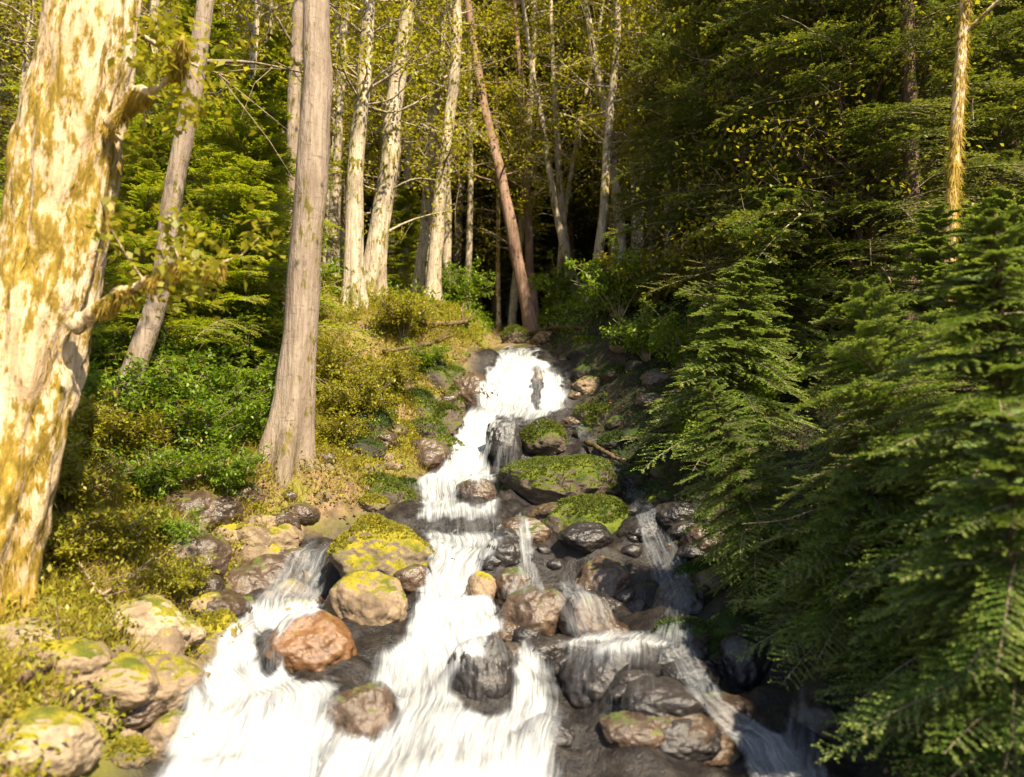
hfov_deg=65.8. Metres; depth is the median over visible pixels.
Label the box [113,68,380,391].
hemlock
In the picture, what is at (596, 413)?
boulder
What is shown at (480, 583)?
boulder
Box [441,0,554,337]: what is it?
broadleaf tree
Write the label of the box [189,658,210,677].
boulder
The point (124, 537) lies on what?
shrub
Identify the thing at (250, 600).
stone
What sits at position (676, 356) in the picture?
shrub
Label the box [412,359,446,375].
boulder
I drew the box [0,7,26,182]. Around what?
slim tree
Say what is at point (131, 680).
boulder
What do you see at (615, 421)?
boulder
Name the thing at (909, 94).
broadleaf tree
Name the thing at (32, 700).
stone
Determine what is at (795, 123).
broadleaf tree
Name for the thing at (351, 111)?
conifer
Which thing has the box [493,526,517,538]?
boulder
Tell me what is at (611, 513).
boulder
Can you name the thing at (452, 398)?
boulder
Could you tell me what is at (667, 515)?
boulder
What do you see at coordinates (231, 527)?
boulder
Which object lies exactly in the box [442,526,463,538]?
boulder
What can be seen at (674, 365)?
boulder
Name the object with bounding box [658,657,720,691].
boulder
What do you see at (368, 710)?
boulder
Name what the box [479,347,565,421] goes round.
waterfall
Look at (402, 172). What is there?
conifer
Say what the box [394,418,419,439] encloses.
boulder
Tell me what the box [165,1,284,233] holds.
broadleaf tree
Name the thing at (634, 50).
broadleaf tree
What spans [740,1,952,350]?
broadleaf tree
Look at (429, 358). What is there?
shrub
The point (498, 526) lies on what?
stone
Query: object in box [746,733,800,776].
rivulet
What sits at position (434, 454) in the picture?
boulder
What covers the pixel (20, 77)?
conifer
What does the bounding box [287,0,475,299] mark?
broadleaf tree
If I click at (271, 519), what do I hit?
boulder
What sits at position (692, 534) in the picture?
boulder
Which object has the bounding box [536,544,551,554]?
stone
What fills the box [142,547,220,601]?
shrub
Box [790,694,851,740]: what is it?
boulder
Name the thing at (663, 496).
stone
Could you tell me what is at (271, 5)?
broadleaf tree
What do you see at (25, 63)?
broadleaf tree
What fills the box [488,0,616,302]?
broadleaf tree
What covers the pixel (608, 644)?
rivulet
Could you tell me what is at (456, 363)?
boulder
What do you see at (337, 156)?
broadleaf tree
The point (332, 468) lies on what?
stone
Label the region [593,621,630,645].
boulder
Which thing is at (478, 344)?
boulder
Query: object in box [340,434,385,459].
boulder
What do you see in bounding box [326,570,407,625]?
boulder
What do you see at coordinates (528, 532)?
rivulet
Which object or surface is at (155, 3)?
broadleaf tree
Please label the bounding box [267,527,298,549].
boulder
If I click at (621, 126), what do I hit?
broadleaf tree
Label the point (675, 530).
boulder
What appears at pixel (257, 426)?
shrub
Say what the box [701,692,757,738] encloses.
boulder
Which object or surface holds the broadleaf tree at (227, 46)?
on the ground at (588, 752)
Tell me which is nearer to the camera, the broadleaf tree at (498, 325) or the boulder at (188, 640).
the boulder at (188, 640)
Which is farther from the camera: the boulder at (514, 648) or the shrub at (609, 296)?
the shrub at (609, 296)
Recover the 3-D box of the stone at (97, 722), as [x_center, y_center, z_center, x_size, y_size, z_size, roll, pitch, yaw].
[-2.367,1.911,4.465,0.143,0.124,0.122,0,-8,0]
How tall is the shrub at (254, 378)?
1.147 m
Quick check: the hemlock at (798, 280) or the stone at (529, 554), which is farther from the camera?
the hemlock at (798, 280)
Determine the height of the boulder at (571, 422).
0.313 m
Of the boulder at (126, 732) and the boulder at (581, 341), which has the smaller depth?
the boulder at (126, 732)
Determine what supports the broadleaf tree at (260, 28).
on the ground at (588, 752)
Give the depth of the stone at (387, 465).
9.70 m
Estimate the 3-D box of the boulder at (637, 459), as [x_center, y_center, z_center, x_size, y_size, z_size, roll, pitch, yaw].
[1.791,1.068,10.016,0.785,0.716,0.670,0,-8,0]
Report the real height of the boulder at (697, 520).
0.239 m
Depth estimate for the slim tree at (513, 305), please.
23.32 m
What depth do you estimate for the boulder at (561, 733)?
4.69 m
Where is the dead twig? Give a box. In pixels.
[742,505,832,523]
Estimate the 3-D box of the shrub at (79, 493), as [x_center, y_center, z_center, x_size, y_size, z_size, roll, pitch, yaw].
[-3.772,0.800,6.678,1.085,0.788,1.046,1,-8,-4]
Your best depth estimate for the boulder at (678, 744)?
4.58 m
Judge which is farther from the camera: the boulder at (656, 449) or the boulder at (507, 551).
the boulder at (656, 449)
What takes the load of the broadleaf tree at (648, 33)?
on the ground at (588, 752)
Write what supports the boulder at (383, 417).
on the ground at (588, 752)
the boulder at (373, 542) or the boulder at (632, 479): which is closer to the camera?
the boulder at (373, 542)
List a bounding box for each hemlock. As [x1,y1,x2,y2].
[0,2,198,238]
[83,122,249,415]
[105,0,285,311]
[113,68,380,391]
[206,29,346,285]
[387,178,420,289]
[596,0,799,261]
[597,0,894,292]
[617,260,831,492]
[637,0,1023,351]
[644,163,862,449]
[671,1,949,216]
[673,379,836,613]
[724,436,937,722]
[749,275,993,648]
[795,0,1023,254]
[800,208,1023,740]
[804,203,995,519]
[811,409,1023,776]
[812,468,1020,776]
[829,186,1023,545]
[915,6,1023,162]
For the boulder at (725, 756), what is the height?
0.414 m
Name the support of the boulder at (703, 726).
on the ground at (588, 752)
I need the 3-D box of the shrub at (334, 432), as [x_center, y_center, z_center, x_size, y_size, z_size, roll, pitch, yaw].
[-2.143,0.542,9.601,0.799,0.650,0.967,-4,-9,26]
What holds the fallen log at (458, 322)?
on the ground at (588, 752)
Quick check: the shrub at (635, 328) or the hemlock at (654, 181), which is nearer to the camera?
the shrub at (635, 328)
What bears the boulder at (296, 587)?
on the ground at (588, 752)
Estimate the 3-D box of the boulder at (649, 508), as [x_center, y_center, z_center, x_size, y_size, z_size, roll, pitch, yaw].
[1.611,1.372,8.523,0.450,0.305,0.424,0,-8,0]
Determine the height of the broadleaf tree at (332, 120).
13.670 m
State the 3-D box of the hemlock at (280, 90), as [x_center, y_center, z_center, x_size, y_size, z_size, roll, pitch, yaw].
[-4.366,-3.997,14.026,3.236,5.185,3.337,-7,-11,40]
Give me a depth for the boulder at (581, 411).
11.55 m
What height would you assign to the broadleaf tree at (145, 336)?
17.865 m
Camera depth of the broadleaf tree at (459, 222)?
25.91 m
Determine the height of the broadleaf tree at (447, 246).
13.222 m
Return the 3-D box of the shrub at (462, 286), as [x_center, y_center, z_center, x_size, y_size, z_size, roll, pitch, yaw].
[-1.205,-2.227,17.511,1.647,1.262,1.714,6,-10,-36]
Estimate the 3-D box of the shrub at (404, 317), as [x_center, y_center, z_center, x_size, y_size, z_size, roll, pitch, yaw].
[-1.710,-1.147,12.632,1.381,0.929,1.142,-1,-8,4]
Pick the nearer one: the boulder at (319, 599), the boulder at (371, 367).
the boulder at (319, 599)
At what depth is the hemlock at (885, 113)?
9.69 m
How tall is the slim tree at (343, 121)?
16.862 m
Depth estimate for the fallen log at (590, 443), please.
10.25 m
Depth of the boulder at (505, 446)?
10.53 m
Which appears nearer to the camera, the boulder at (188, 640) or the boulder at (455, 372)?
the boulder at (188, 640)
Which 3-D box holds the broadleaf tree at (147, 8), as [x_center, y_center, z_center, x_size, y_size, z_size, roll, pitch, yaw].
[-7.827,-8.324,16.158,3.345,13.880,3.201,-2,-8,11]
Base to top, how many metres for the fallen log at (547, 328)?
1.192 m
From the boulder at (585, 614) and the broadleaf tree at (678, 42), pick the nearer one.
the boulder at (585, 614)
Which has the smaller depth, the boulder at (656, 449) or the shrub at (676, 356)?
the boulder at (656, 449)
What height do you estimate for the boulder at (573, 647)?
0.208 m
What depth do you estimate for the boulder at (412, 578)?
7.07 m
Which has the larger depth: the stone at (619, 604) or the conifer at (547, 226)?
the conifer at (547, 226)
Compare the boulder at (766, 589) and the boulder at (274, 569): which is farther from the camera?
the boulder at (274, 569)
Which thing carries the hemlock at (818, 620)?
on the ground at (588, 752)
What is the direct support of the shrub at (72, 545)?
on the ground at (588, 752)
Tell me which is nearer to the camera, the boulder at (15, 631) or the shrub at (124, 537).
the boulder at (15, 631)
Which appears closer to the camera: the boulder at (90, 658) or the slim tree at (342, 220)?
the boulder at (90, 658)
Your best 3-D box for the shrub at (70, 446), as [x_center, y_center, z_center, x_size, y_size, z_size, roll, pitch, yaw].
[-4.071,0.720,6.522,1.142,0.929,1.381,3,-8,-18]
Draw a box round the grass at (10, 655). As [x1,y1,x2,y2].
[0,249,482,776]
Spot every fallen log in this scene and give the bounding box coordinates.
[381,305,478,328]
[382,326,461,353]
[528,319,612,335]
[584,438,649,476]
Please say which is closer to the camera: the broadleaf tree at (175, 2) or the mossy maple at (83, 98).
the mossy maple at (83, 98)
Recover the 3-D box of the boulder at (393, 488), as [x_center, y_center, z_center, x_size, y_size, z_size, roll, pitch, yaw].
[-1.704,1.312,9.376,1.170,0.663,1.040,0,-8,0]
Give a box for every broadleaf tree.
[0,0,41,114]
[0,0,160,67]
[112,0,352,444]
[124,0,178,203]
[135,0,250,225]
[138,0,276,203]
[139,0,178,75]
[142,0,206,160]
[145,0,249,219]
[158,0,266,227]
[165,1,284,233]
[177,0,291,246]
[192,9,282,231]
[222,0,300,107]
[225,0,356,120]
[228,0,332,489]
[231,0,387,349]
[234,0,351,158]
[269,0,481,313]
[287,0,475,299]
[288,0,420,279]
[321,0,399,271]
[330,0,404,273]
[340,1,471,292]
[343,8,446,283]
[344,1,438,182]
[363,0,483,213]
[364,0,509,295]
[371,0,504,303]
[400,0,514,300]
[420,10,520,307]
[423,0,516,277]
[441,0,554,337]
[458,0,550,331]
[466,40,490,310]
[473,0,569,321]
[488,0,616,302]
[490,0,595,299]
[505,0,634,276]
[520,0,663,262]
[546,0,690,300]
[559,0,661,261]
[585,0,692,270]
[586,0,675,265]
[612,0,755,251]
[615,6,680,253]
[619,3,700,244]
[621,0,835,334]
[638,0,764,253]
[713,0,1023,379]
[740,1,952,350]
[900,0,920,350]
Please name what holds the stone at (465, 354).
on the ground at (588, 752)
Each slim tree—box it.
[0,0,39,179]
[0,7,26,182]
[0,25,19,167]
[2,24,144,153]
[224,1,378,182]
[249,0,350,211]
[263,0,353,205]
[330,2,400,279]
[347,2,417,282]
[451,17,539,312]
[452,0,600,325]
[487,66,552,316]
[527,0,654,276]
[571,1,663,267]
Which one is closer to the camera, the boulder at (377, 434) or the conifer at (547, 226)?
the boulder at (377, 434)
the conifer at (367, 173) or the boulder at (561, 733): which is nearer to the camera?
the boulder at (561, 733)
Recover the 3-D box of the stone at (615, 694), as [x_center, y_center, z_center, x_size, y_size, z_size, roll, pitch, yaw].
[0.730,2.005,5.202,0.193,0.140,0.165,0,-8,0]
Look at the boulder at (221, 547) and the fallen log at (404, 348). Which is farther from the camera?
the fallen log at (404, 348)
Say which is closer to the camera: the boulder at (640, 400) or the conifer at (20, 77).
the boulder at (640, 400)
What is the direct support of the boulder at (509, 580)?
on the ground at (588, 752)
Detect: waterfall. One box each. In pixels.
[161,566,336,776]
[319,532,551,776]
[418,406,499,535]
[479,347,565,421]
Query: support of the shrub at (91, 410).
on the ground at (588, 752)
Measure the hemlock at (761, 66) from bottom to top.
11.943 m
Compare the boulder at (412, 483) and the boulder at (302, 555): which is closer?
the boulder at (302, 555)
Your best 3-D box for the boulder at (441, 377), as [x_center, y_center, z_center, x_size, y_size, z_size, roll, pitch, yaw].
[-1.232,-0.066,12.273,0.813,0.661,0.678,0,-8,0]
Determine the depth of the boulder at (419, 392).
11.46 m
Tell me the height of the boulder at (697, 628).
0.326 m
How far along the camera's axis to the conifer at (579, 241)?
34.70 m
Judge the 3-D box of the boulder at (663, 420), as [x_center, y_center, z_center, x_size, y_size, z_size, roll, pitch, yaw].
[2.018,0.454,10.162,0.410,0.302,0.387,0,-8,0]
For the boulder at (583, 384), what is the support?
on the ground at (588, 752)
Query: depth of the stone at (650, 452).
9.71 m
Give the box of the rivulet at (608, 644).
[569,632,666,653]
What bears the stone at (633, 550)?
on the ground at (588, 752)
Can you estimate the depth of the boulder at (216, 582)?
6.24 m
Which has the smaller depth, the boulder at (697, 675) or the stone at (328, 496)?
the boulder at (697, 675)
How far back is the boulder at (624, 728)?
4.59 m
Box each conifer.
[0,0,39,199]
[0,1,159,189]
[0,1,185,146]
[0,11,39,182]
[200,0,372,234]
[237,1,401,246]
[344,2,501,250]
[344,3,402,268]
[345,2,396,237]
[363,3,504,270]
[368,0,554,298]
[399,0,598,317]
[417,0,587,322]
[451,0,599,303]
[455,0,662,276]
[519,50,591,295]
[523,3,630,282]
[534,0,663,292]
[536,0,674,261]
[603,11,704,267]
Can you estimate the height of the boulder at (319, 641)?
0.601 m
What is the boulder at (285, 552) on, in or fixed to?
on the ground at (588, 752)
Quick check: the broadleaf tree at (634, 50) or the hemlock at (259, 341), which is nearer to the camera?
the hemlock at (259, 341)
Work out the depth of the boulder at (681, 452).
9.14 m
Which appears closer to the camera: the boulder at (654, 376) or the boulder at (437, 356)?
the boulder at (654, 376)
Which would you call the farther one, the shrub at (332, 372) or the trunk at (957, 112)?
the shrub at (332, 372)
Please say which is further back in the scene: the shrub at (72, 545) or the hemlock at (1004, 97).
the hemlock at (1004, 97)
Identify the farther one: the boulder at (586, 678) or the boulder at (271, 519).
the boulder at (271, 519)
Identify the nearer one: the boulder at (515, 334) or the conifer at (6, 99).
the boulder at (515, 334)
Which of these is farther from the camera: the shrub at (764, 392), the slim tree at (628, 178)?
the slim tree at (628, 178)
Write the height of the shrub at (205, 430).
0.918 m
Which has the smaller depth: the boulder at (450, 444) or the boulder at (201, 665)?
the boulder at (201, 665)
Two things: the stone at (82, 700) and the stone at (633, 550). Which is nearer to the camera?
the stone at (82, 700)
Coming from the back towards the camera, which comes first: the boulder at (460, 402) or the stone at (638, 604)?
the boulder at (460, 402)
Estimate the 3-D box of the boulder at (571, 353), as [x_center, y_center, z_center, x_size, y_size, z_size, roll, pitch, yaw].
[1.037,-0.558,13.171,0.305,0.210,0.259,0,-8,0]
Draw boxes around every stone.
[11,658,48,680]
[13,691,45,706]
[62,685,95,711]
[84,707,118,732]
[88,717,103,726]
[96,725,108,743]
[103,734,155,768]
[112,644,131,653]
[232,544,243,554]
[243,596,254,604]
[245,515,262,521]
[246,518,265,526]
[263,591,274,597]
[264,586,280,595]
[280,508,288,513]
[282,490,297,501]
[303,570,311,581]
[316,490,332,501]
[317,452,336,464]
[325,463,334,471]
[382,460,389,469]
[383,453,394,460]
[388,460,400,470]
[463,352,470,356]
[479,553,500,568]
[483,566,496,570]
[495,524,502,530]
[512,625,539,642]
[522,548,534,560]
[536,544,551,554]
[537,679,544,692]
[546,558,562,570]
[578,640,593,651]
[608,685,625,702]
[614,599,622,608]
[615,588,635,602]
[620,544,642,557]
[627,536,639,542]
[628,598,649,612]
[641,448,655,459]
[645,494,659,504]
[650,465,664,478]
[656,490,672,502]
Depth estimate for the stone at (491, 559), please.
7.61 m
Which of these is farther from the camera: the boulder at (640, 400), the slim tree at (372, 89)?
the slim tree at (372, 89)
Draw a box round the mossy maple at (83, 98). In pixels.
[0,0,302,621]
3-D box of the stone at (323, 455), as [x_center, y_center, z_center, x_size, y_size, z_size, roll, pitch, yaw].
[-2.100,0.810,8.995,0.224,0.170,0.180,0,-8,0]
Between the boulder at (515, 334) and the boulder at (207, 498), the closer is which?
the boulder at (207, 498)
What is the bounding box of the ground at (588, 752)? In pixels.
[0,166,1023,776]
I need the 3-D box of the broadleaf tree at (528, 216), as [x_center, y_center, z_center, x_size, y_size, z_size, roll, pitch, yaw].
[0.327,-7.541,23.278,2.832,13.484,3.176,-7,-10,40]
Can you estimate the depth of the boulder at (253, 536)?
7.60 m
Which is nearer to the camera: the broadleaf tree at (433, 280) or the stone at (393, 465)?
the stone at (393, 465)
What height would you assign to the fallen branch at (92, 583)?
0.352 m
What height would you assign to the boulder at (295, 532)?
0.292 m
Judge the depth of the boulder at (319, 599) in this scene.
7.06 m
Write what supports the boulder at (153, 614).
on the ground at (588, 752)
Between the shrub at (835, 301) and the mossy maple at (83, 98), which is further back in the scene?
the shrub at (835, 301)
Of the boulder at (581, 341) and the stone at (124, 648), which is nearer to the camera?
the stone at (124, 648)
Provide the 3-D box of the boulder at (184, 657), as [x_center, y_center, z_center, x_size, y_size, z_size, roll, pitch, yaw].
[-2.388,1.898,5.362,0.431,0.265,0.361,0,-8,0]
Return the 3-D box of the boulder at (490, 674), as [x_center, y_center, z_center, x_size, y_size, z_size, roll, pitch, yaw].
[-0.213,2.039,5.557,0.504,0.610,0.481,0,-8,0]
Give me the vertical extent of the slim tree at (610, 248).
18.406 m
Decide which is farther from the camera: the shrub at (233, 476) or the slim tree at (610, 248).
the slim tree at (610, 248)
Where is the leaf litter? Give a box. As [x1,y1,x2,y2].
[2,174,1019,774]
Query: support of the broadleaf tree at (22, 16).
on the ground at (588, 752)
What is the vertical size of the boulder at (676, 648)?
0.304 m
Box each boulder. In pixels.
[0,617,67,659]
[0,705,101,776]
[15,636,117,686]
[91,652,160,713]
[98,594,192,645]
[119,702,167,729]
[121,728,141,735]
[133,627,184,654]
[140,650,190,662]
[142,709,185,757]
[144,653,204,711]
[151,711,195,760]
[155,497,190,513]
[159,490,219,532]
[160,530,232,576]
[174,520,206,530]
[183,635,192,648]
[184,616,206,647]
[185,592,220,612]
[188,573,225,596]
[188,606,243,663]
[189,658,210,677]
[192,588,252,618]
[210,522,241,544]
[213,496,243,526]
[224,565,269,593]
[230,482,265,508]
[231,559,249,568]
[236,524,271,547]
[236,543,284,559]
[244,553,307,585]
[257,513,275,527]
[261,610,356,674]
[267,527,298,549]
[270,598,321,611]
[272,513,301,530]
[275,578,310,596]
[278,523,304,544]
[279,549,295,559]
[286,502,320,523]
[288,547,310,565]
[290,593,319,605]
[301,590,322,603]
[322,682,399,737]
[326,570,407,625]
[327,512,436,577]
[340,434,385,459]
[344,409,396,433]
[350,456,385,473]
[357,493,389,511]
[361,471,416,503]
[363,364,380,372]
[368,431,382,436]
[372,401,398,419]
[376,431,401,449]
[392,423,407,436]
[393,564,428,594]
[394,381,412,394]
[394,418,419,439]
[398,476,418,492]
[405,387,435,401]
[407,437,452,472]
[410,396,439,416]
[411,351,445,365]
[411,416,451,444]
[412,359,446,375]
[414,384,441,400]
[419,364,453,393]
[429,400,464,435]
[441,395,456,402]
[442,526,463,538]
[444,383,459,395]
[446,436,465,452]
[447,364,465,381]
[447,635,514,701]
[451,361,461,367]
[454,371,497,411]
[454,396,466,411]
[455,478,496,499]
[464,333,485,348]
[464,571,496,600]
[486,420,521,466]
[487,534,528,567]
[491,619,520,642]
[492,566,531,608]
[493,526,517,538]
[496,453,620,504]
[497,585,567,635]
[499,324,528,343]
[500,516,550,543]
[505,642,520,662]
[519,636,569,667]
[520,417,567,455]
[528,502,557,521]
[529,713,574,747]
[530,331,557,344]
[531,366,544,383]
[542,493,631,534]
[549,634,582,651]
[549,650,584,676]
[557,521,613,554]
[558,592,615,644]
[558,638,655,708]
[559,416,581,428]
[565,349,577,359]
[567,390,581,399]
[567,590,617,613]
[571,375,600,393]
[571,401,597,420]
[572,335,596,351]
[572,427,589,438]
[573,364,589,378]
[574,555,630,596]
[577,347,589,355]
[580,402,613,427]
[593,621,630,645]
[596,429,623,453]
[599,710,665,748]
[600,364,624,381]
[605,415,623,429]
[609,335,632,353]
[618,514,665,541]
[619,464,652,488]
[619,670,651,686]
[621,428,642,442]
[621,676,711,716]
[624,360,647,371]
[625,447,647,467]
[626,504,639,514]
[626,631,657,648]
[635,393,663,408]
[640,368,673,385]
[641,502,662,514]
[645,429,674,452]
[645,713,718,757]
[651,501,700,529]
[651,580,713,613]
[651,615,710,644]
[653,413,682,428]
[654,635,709,665]
[657,718,721,761]
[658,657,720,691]
[666,521,695,538]
[670,358,689,373]
[671,438,692,453]
[673,556,723,582]
[675,543,707,562]
[679,524,723,551]
[680,522,717,540]
[689,508,715,523]
[694,566,731,591]
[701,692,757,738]
[703,729,742,766]
[704,657,723,681]
[706,634,724,665]
[707,607,755,636]
[717,634,773,691]
[721,739,734,749]
[737,532,793,574]
[755,582,792,606]
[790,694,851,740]
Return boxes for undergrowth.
[0,142,1023,345]
[533,189,1020,776]
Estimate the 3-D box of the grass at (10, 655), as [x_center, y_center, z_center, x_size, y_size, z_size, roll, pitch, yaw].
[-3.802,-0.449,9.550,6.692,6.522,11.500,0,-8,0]
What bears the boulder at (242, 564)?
on the ground at (588, 752)
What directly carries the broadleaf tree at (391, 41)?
on the ground at (588, 752)
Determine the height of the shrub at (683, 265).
1.486 m
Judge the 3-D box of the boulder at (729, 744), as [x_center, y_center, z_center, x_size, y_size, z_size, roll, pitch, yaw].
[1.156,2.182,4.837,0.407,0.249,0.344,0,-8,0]
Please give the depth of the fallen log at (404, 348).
12.39 m
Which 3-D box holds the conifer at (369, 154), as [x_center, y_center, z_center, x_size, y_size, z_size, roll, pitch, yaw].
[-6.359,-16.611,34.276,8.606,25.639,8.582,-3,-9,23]
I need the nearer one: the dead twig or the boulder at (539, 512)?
the dead twig
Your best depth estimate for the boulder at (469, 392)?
11.98 m
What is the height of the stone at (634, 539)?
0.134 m
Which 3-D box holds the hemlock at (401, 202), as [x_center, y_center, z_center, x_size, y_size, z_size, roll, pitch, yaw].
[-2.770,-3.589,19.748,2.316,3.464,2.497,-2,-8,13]
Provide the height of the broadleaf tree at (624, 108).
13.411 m
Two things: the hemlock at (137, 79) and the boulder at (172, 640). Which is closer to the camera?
the boulder at (172, 640)
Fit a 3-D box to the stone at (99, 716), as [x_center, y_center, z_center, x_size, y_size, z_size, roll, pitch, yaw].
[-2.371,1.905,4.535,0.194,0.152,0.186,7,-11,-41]
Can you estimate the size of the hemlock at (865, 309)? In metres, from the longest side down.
2.858 x 2.312 x 2.306 m
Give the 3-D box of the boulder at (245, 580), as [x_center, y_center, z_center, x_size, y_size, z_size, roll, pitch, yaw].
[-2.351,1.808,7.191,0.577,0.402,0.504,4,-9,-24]
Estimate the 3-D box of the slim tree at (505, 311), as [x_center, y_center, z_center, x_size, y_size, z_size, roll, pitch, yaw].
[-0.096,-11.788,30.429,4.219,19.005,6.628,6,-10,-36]
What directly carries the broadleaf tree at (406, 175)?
on the ground at (588, 752)
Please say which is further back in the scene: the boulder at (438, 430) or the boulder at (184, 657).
the boulder at (438, 430)
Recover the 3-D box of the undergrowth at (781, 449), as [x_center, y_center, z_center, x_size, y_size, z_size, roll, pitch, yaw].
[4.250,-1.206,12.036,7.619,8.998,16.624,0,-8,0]
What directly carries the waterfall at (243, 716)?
on the ground at (588, 752)
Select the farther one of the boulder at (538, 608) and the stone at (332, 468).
the stone at (332, 468)
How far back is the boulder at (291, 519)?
8.09 m
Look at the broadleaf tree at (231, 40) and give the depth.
18.12 m
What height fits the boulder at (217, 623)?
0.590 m
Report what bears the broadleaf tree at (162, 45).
on the ground at (588, 752)
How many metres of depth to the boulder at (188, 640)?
5.64 m
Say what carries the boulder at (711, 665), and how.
on the ground at (588, 752)
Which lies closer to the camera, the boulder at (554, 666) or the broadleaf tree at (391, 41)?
the boulder at (554, 666)
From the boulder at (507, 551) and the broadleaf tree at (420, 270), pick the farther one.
the broadleaf tree at (420, 270)
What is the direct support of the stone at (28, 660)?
on the ground at (588, 752)
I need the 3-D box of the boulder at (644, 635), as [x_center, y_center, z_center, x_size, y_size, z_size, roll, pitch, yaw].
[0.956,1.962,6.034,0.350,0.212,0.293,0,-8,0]
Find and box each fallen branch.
[16,601,123,683]
[40,655,93,706]
[75,559,145,609]
[101,541,173,595]
[170,443,272,484]
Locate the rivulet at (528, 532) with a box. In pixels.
[520,520,529,554]
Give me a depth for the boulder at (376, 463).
9.29 m
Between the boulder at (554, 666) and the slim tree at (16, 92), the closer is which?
the boulder at (554, 666)
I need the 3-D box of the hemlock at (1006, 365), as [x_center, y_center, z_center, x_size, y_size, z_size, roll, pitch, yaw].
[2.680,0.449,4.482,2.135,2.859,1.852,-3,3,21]
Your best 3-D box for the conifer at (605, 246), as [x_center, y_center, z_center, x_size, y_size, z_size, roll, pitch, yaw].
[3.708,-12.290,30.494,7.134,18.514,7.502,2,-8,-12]
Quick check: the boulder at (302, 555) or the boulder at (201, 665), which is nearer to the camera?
the boulder at (201, 665)
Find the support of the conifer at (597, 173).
on the ground at (588, 752)
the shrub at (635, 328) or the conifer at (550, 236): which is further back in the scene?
the conifer at (550, 236)
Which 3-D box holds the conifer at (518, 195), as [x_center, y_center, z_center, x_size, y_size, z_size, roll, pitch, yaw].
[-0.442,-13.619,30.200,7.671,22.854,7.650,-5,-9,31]
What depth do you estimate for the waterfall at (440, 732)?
5.19 m
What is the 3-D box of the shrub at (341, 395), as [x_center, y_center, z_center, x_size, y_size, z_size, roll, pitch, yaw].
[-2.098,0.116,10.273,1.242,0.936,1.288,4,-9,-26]
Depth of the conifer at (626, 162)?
25.45 m
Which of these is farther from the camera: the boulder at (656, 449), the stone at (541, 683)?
the boulder at (656, 449)
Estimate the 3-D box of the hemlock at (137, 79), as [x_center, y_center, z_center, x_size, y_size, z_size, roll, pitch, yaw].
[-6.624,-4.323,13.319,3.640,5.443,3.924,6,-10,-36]
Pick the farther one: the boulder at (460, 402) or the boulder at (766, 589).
the boulder at (460, 402)
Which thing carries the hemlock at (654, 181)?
on the ground at (588, 752)
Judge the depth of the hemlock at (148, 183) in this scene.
9.63 m
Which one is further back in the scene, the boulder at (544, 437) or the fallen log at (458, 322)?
the fallen log at (458, 322)
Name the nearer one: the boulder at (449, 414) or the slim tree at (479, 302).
the boulder at (449, 414)
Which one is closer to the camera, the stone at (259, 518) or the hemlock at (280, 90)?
the stone at (259, 518)
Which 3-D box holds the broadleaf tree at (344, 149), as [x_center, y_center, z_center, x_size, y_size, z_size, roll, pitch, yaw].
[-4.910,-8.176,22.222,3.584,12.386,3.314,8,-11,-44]
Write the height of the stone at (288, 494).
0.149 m
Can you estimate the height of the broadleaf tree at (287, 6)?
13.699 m
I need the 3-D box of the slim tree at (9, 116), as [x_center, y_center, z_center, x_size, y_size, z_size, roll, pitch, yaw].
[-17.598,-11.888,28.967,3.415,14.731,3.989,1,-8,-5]
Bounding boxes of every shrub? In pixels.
[42,503,127,579]
[52,427,100,517]
[52,445,144,519]
[66,403,157,467]
[67,385,153,462]
[73,499,171,562]
[79,352,181,427]
[81,317,166,397]
[84,439,211,506]
[86,399,207,466]
[127,306,255,404]
[132,503,222,544]
[133,384,255,459]
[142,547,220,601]
[153,342,278,418]
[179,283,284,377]
[180,437,272,496]
[189,382,275,450]
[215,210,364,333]
[274,332,377,401]
[315,406,375,449]
[316,366,404,417]
[326,348,427,403]
[361,283,448,340]
[401,337,451,371]
[424,254,496,309]
[528,248,588,310]
[563,234,664,317]
[593,245,711,313]
[599,295,683,361]
[639,292,730,370]
[649,399,764,462]
[657,220,793,317]
[676,339,831,430]
[767,233,880,333]
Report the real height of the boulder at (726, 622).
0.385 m
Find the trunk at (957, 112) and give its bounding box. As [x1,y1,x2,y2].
[939,0,1000,421]
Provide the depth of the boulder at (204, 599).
6.04 m
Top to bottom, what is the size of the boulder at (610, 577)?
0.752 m
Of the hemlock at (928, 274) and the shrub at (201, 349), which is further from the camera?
the shrub at (201, 349)
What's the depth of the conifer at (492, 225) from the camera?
25.89 m
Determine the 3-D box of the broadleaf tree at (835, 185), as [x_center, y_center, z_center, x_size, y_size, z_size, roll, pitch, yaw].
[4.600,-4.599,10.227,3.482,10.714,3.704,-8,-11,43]
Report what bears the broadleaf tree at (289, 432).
on the ground at (588, 752)
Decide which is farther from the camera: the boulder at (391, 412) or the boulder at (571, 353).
the boulder at (571, 353)
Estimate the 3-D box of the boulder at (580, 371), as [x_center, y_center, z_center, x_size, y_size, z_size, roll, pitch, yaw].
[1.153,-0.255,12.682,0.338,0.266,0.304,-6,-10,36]
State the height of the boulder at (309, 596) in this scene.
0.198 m
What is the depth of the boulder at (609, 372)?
12.00 m
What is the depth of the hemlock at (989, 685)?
3.69 m
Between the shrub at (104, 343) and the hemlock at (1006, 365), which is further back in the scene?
the shrub at (104, 343)
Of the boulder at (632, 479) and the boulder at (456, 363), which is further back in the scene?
the boulder at (456, 363)
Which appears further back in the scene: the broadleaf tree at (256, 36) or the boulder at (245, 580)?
the broadleaf tree at (256, 36)
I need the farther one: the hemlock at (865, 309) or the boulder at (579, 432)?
the boulder at (579, 432)

